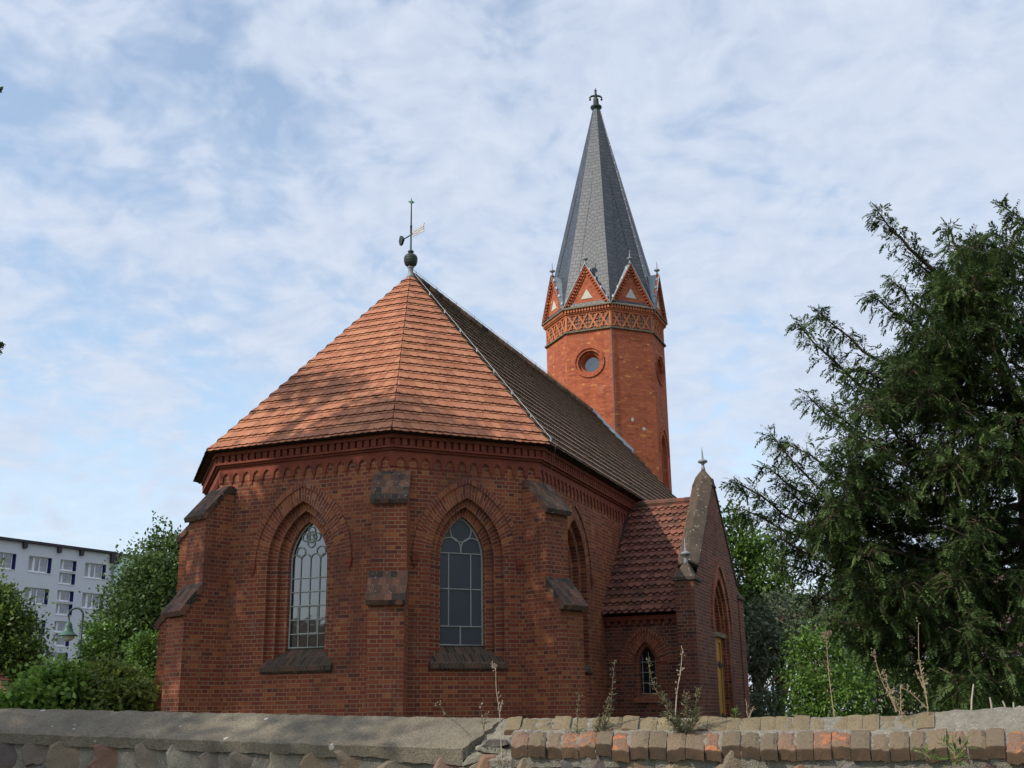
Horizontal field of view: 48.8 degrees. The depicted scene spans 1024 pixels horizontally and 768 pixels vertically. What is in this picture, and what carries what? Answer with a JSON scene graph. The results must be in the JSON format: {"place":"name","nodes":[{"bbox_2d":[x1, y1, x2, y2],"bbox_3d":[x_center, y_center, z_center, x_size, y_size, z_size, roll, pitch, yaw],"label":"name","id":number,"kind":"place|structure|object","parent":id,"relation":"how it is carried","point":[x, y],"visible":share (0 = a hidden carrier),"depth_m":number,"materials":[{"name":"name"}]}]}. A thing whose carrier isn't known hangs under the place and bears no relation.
{"place":"outdoors","nodes":[
{"label":"outdoors","id":0,"kind":"place"},
{"bbox_2d":[0,536,136,667],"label":"apartment block","id":1,"kind":"structure","parent":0,"point":[63,574],"depth_m":99.30,"materials":[{"name":"white paint"}]},
{"bbox_2d":[0,552,16,570],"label":"window","id":2,"kind":"structure","parent":1,"relation":"in","point":[10,563],"depth_m":96.04,"materials":[{"name":"white glass"}]},
{"bbox_2d":[24,620,45,636],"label":"window","id":3,"kind":"structure","parent":1,"relation":"in","point":[41,625],"depth_m":97.61,"materials":[{"name":"white glass"}]},
{"bbox_2d":[25,587,48,605],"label":"window","id":4,"kind":"structure","parent":1,"relation":"in","point":[38,592],"depth_m":97.83,"materials":[{"name":"white glass"}]},
{"bbox_2d":[27,556,51,573],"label":"window","id":5,"kind":"structure","parent":1,"relation":"in","point":[36,564],"depth_m":98.50,"materials":[{"name":"white glass"}]},
{"bbox_2d":[52,652,67,664],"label":"window","id":6,"kind":"structure","parent":1,"relation":"in","point":[56,654],"depth_m":98.55,"materials":[{"name":"white glass"}]},
{"bbox_2d":[53,621,66,632],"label":"window","id":7,"kind":"structure","parent":1,"relation":"in","point":[59,625],"depth_m":99.15,"materials":[{"name":"white glass"}]},
{"bbox_2d":[52,634,68,646],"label":"window","id":8,"kind":"structure","parent":1,"relation":"in","point":[59,643],"depth_m":98.91,"materials":[{"name":"white glass"}]},
{"bbox_2d":[55,603,72,615],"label":"window","id":9,"kind":"structure","parent":1,"relation":"in","point":[61,609],"depth_m":99.76,"materials":[{"name":"white glass"}]},
{"bbox_2d":[57,590,73,602],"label":"window","id":10,"kind":"structure","parent":1,"relation":"in","point":[62,596],"depth_m":100.15,"materials":[{"name":"white glass"}]},
{"bbox_2d":[58,572,75,585],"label":"window","id":11,"kind":"structure","parent":1,"relation":"in","point":[64,578],"depth_m":100.59,"materials":[{"name":"white glass"}]},
{"bbox_2d":[59,559,76,571],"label":"window","id":12,"kind":"structure","parent":1,"relation":"in","point":[65,565],"depth_m":100.88,"materials":[{"name":"white glass"}]},
{"bbox_2d":[78,623,97,638],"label":"window","id":13,"kind":"structure","parent":1,"relation":"in","point":[84,637],"depth_m":101.06,"materials":[{"name":"white glass"}]},
{"bbox_2d":[81,592,103,608],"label":"window","id":14,"kind":"structure","parent":1,"relation":"in","point":[85,598],"depth_m":102.22,"materials":[{"name":"white glass"}]},
{"bbox_2d":[84,562,105,579],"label":"window","id":15,"kind":"structure","parent":1,"relation":"in","point":[92,570],"depth_m":103.14,"materials":[{"name":"white glass"}]},
{"bbox_2d":[153,88,750,718],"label":"brick church","id":16,"kind":"structure","parent":0,"point":[421,498],"depth_m":22.53,"materials":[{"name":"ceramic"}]},
{"bbox_2d":[249,481,352,673],"bbox_3d":[-4.022,3.721,21.891,2.290,3.671,0.470,-7,-17,21],"label":"window","id":17,"kind":"structure","parent":16,"relation":"in","point":[300,538],"depth_m":21.99,"materials":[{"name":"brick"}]},
{"bbox_2d":[399,197,424,277],"bbox_3d":[-2.498,-3.638,28.026,0.343,2.210,1.087,6,-18,-22],"label":"weather vane","id":18,"kind":"object","parent":16,"relation":"on","point":[410,260],"visible":1,"depth_m":27.81,"materials":[{"name":"metal"}]},
{"bbox_2d":[411,478,522,670],"bbox_3d":[-0.919,3.652,21.807,2.290,3.671,0.470,7,-18,-24],"label":"window","id":19,"kind":"structure","parent":16,"relation":"in","point":[467,533],"depth_m":21.89,"materials":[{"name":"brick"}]},
{"bbox_2d":[567,501,594,674],"bbox_3d":[1.223,4.349,24.294,0.470,3.671,2.290,-7,-17,21],"label":"window","id":20,"kind":"structure","parent":16,"relation":"in","point":[577,531],"depth_m":24.93,"materials":[{"name":"brick"}]},
{"bbox_2d":[0,706,1023,767],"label":"boundary wall","id":21,"kind":"structure","parent":0,"point":[51,738],"depth_m":8.64,"materials":[{"name":"stone"}]},
{"bbox_2d":[435,700,470,736],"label":"dry weed","id":22,"kind":"object","parent":21,"relation":"on","point":[450,717],"visible":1,"depth_m":8.55,"materials":[{"name":"beige plant"}]},
{"bbox_2d":[479,702,499,750],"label":"dry weed","id":23,"kind":"object","parent":21,"relation":"on","point":[484,722],"visible":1,"depth_m":8.58,"materials":[{"name":"beige plant"}]},
{"bbox_2d":[489,661,507,762],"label":"dry weed","id":24,"kind":"object","parent":21,"relation":"on","point":[494,666],"visible":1,"depth_m":8.55,"materials":[{"name":"beige plant"}]},
{"bbox_2d":[562,694,586,732],"bbox_3d":[0.475,2.502,8.590,0.194,0.299,0.128,-1,-16,0],"label":"wormwood","id":25,"kind":"object","parent":21,"relation":"on","point":[576,729],"visible":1,"depth_m":8.57,"materials":[{"name":"green plant"}]},
{"bbox_2d":[593,660,616,731],"bbox_3d":[0.671,2.370,8.592,0.246,0.534,0.176,-10,-19,30],"label":"wormwood","id":26,"kind":"object","parent":21,"relation":"on","point":[602,724],"visible":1,"depth_m":8.55,"materials":[{"name":"green plant"}]},
{"bbox_2d":[658,645,688,724],"bbox_3d":[1.197,2.241,8.411,0.246,0.575,0.160,-1,-16,0],"label":"dry weed","id":27,"kind":"object","parent":21,"relation":"on","point":[677,687],"visible":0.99,"depth_m":8.41,"materials":[{"name":"beige plant"}]},
{"bbox_2d":[646,657,703,732],"bbox_3d":[1.216,2.319,8.406,0.421,0.570,0.193,-1,-16,0],"label":"wormwood","id":28,"kind":"object","parent":21,"relation":"on","point":[678,724],"visible":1,"depth_m":8.35,"materials":[{"name":"green plant"}]},
{"bbox_2d":[731,705,741,716],"bbox_3d":[1.698,2.492,8.595,0.095,0.106,0.141,-1,-16,0],"label":"green sprout","id":29,"kind":"object","parent":21,"relation":"on","point":[734,710],"visible":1,"depth_m":8.58,"materials":[{"name":"green plant"}]},
{"bbox_2d":[745,699,755,717],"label":"dry weed","id":30,"kind":"object","parent":21,"relation":"on","point":[750,710],"visible":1,"depth_m":8.59,"materials":[{"name":"beige plant"}]},
{"bbox_2d":[820,630,834,717],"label":"dry weed","id":31,"kind":"object","parent":21,"relation":"on","point":[824,635],"visible":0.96,"depth_m":8.45,"materials":[{"name":"beige plant"}]},
{"bbox_2d":[871,648,908,717],"bbox_3d":[2.842,2.214,8.235,0.389,0.573,0.156,3,-17,-13],"label":"dry weed","id":32,"kind":"object","parent":21,"relation":"on","point":[889,694],"visible":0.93,"depth_m":8.20,"materials":[{"name":"beige plant"}]},
{"bbox_2d":[896,617,928,719],"bbox_3d":[2.912,2.091,8.171,0.282,0.789,0.157,5,-17,-20],"label":"dry weed","id":33,"kind":"object","parent":21,"relation":"on","point":[921,677],"visible":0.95,"depth_m":8.15,"materials":[{"name":"beige plant"}]},
{"bbox_2d":[907,738,946,759],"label":"green weed","id":34,"kind":"object","parent":21,"relation":"on","point":[926,750],"visible":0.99,"depth_m":7.45,"materials":[{"name":"green plant"}]},
{"bbox_2d":[936,728,977,765],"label":"green weed","id":35,"kind":"object","parent":21,"relation":"on","point":[953,744],"visible":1,"depth_m":7.37,"materials":[{"name":"green plant"}]},
{"bbox_2d":[970,684,973,709],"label":"cut stem","id":36,"kind":"object","parent":21,"relation":"on","point":[971,707],"visible":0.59,"depth_m":9.04,"materials":[{"name":"beige plant"}]},
{"bbox_2d":[0,0,1023,711],"label":"sky","id":37,"kind":"structure","parent":0,"point":[198,198],"materials":[{"name":"blue"}]},
{"bbox_2d":[862,575,1022,714],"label":"house","id":38,"kind":"structure","parent":0,"point":[896,691],"depth_m":36.94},
{"label":"ground","id":39,"kind":"structure","parent":0,"visible":0},
{"bbox_2d":[0,86,5,354],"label":"broadleaf tree","id":40,"kind":"object","parent":39,"relation":"on","point":[2,344],"visible":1,"depth_m":12.65,"materials":[{"name":"green plant"}]},
{"bbox_2d":[0,673,13,703],"bbox_3d":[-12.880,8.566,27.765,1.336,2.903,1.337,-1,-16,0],"label":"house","id":41,"kind":"structure","parent":39,"relation":"on","point":[2,678],"depth_m":28.01,"materials":[{"name":"tile"}]},
{"bbox_2d":[0,557,84,681],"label":"broadleaf tree","id":42,"kind":"object","parent":39,"relation":"on","point":[20,644],"visible":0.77,"depth_m":29.28,"materials":[{"name":"green plant"}]},
{"bbox_2d":[0,637,99,709],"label":"shrub","id":43,"kind":"object","parent":39,"relation":"on","point":[41,688],"visible":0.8,"depth_m":22.75,"materials":[{"name":"green plant"}]},
{"bbox_2d":[58,607,83,663],"bbox_3d":[-13.809,9.490,34.825,0.718,5.120,0.600,10,-19,-32],"label":"street lamp","id":44,"kind":"object","parent":39,"relation":"on","point":[68,633],"visible":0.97,"depth_m":35.21,"materials":[{"name":"green metal"}]},
{"bbox_2d":[67,608,127,674],"bbox_3d":[-13.423,9.791,35.744,2.044,5.254,2.066,-15,-21,40],"label":"shrub","id":45,"kind":"object","parent":39,"relation":"on","point":[93,651],"visible":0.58,"depth_m":36.03,"materials":[{"name":"green plant"}]},
{"bbox_2d":[64,647,162,711],"bbox_3d":[-8.322,7.078,23.191,2.523,3.276,2.184,-16,-22,42],"label":"shrub","id":46,"kind":"object","parent":39,"relation":"on","point":[122,687],"visible":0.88,"depth_m":23.07,"materials":[{"name":"green plant"}]},
{"bbox_2d":[71,510,181,664],"bbox_3d":[-12.428,8.773,39.277,5.004,9.182,6.215,-1,-16,0],"label":"broadleaf tree","id":47,"kind":"object","parent":39,"relation":"on","point":[145,587],"visible":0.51,"depth_m":38.71,"materials":[{"name":"green plant"}]},
{"bbox_2d":[120,624,158,710],"bbox_3d":[-9.354,8.193,28.651,2.029,4.226,2.102,-1,-16,0],"label":"shrub","id":48,"kind":"object","parent":39,"relation":"on","point":[143,643],"visible":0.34,"depth_m":29.02,"materials":[{"name":"green plant"}]},
{"bbox_2d":[719,491,810,697],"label":"broadleaf tree","id":49,"kind":"object","parent":39,"relation":"on","point":[751,560],"visible":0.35,"depth_m":41.28,"materials":[{"name":"green plant"}]},
{"bbox_2d":[743,575,862,717],"bbox_3d":[9.021,8.983,35.920,9.002,6.367,4.629,10,-19,-33],"label":"broadleaf tree","id":50,"kind":"object","parent":39,"relation":"on","point":[772,631],"visible":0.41,"depth_m":35.07,"materials":[{"name":"green plant"}]},
{"bbox_2d":[769,593,864,713],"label":"broadleaf tree","id":51,"kind":"object","parent":39,"relation":"on","point":[825,650],"depth_m":44.20,"materials":[{"name":"green plant"}]},
{"bbox_2d":[769,615,896,717],"bbox_3d":[6.932,6.925,24.660,2.626,3.976,2.737,-4,-17,10],"label":"shrub","id":52,"kind":"object","parent":39,"relation":"on","point":[809,686],"visible":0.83,"depth_m":24.52,"materials":[{"name":"green plant"}]},
{"bbox_2d":[719,193,1023,711],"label":"yew tree","id":53,"kind":"object","parent":39,"relation":"on","point":[926,388],"visible":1,"depth_m":15.18,"materials":[{"name":"green plant"}]},
{"bbox_2d":[836,617,931,715],"bbox_3d":[8.895,7.390,26.360,3.249,3.987,3.534,-1,-16,0],"label":"shrub","id":54,"kind":"object","parent":39,"relation":"on","point":[886,708],"visible":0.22,"depth_m":25.69,"materials":[{"name":"green plant"}]},
{"bbox_2d":[891,656,1023,712],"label":"shrub","id":55,"kind":"object","parent":39,"relation":"on","point":[916,696],"visible":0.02,"depth_m":25.73,"materials":[{"name":"green plant"}]}
]}

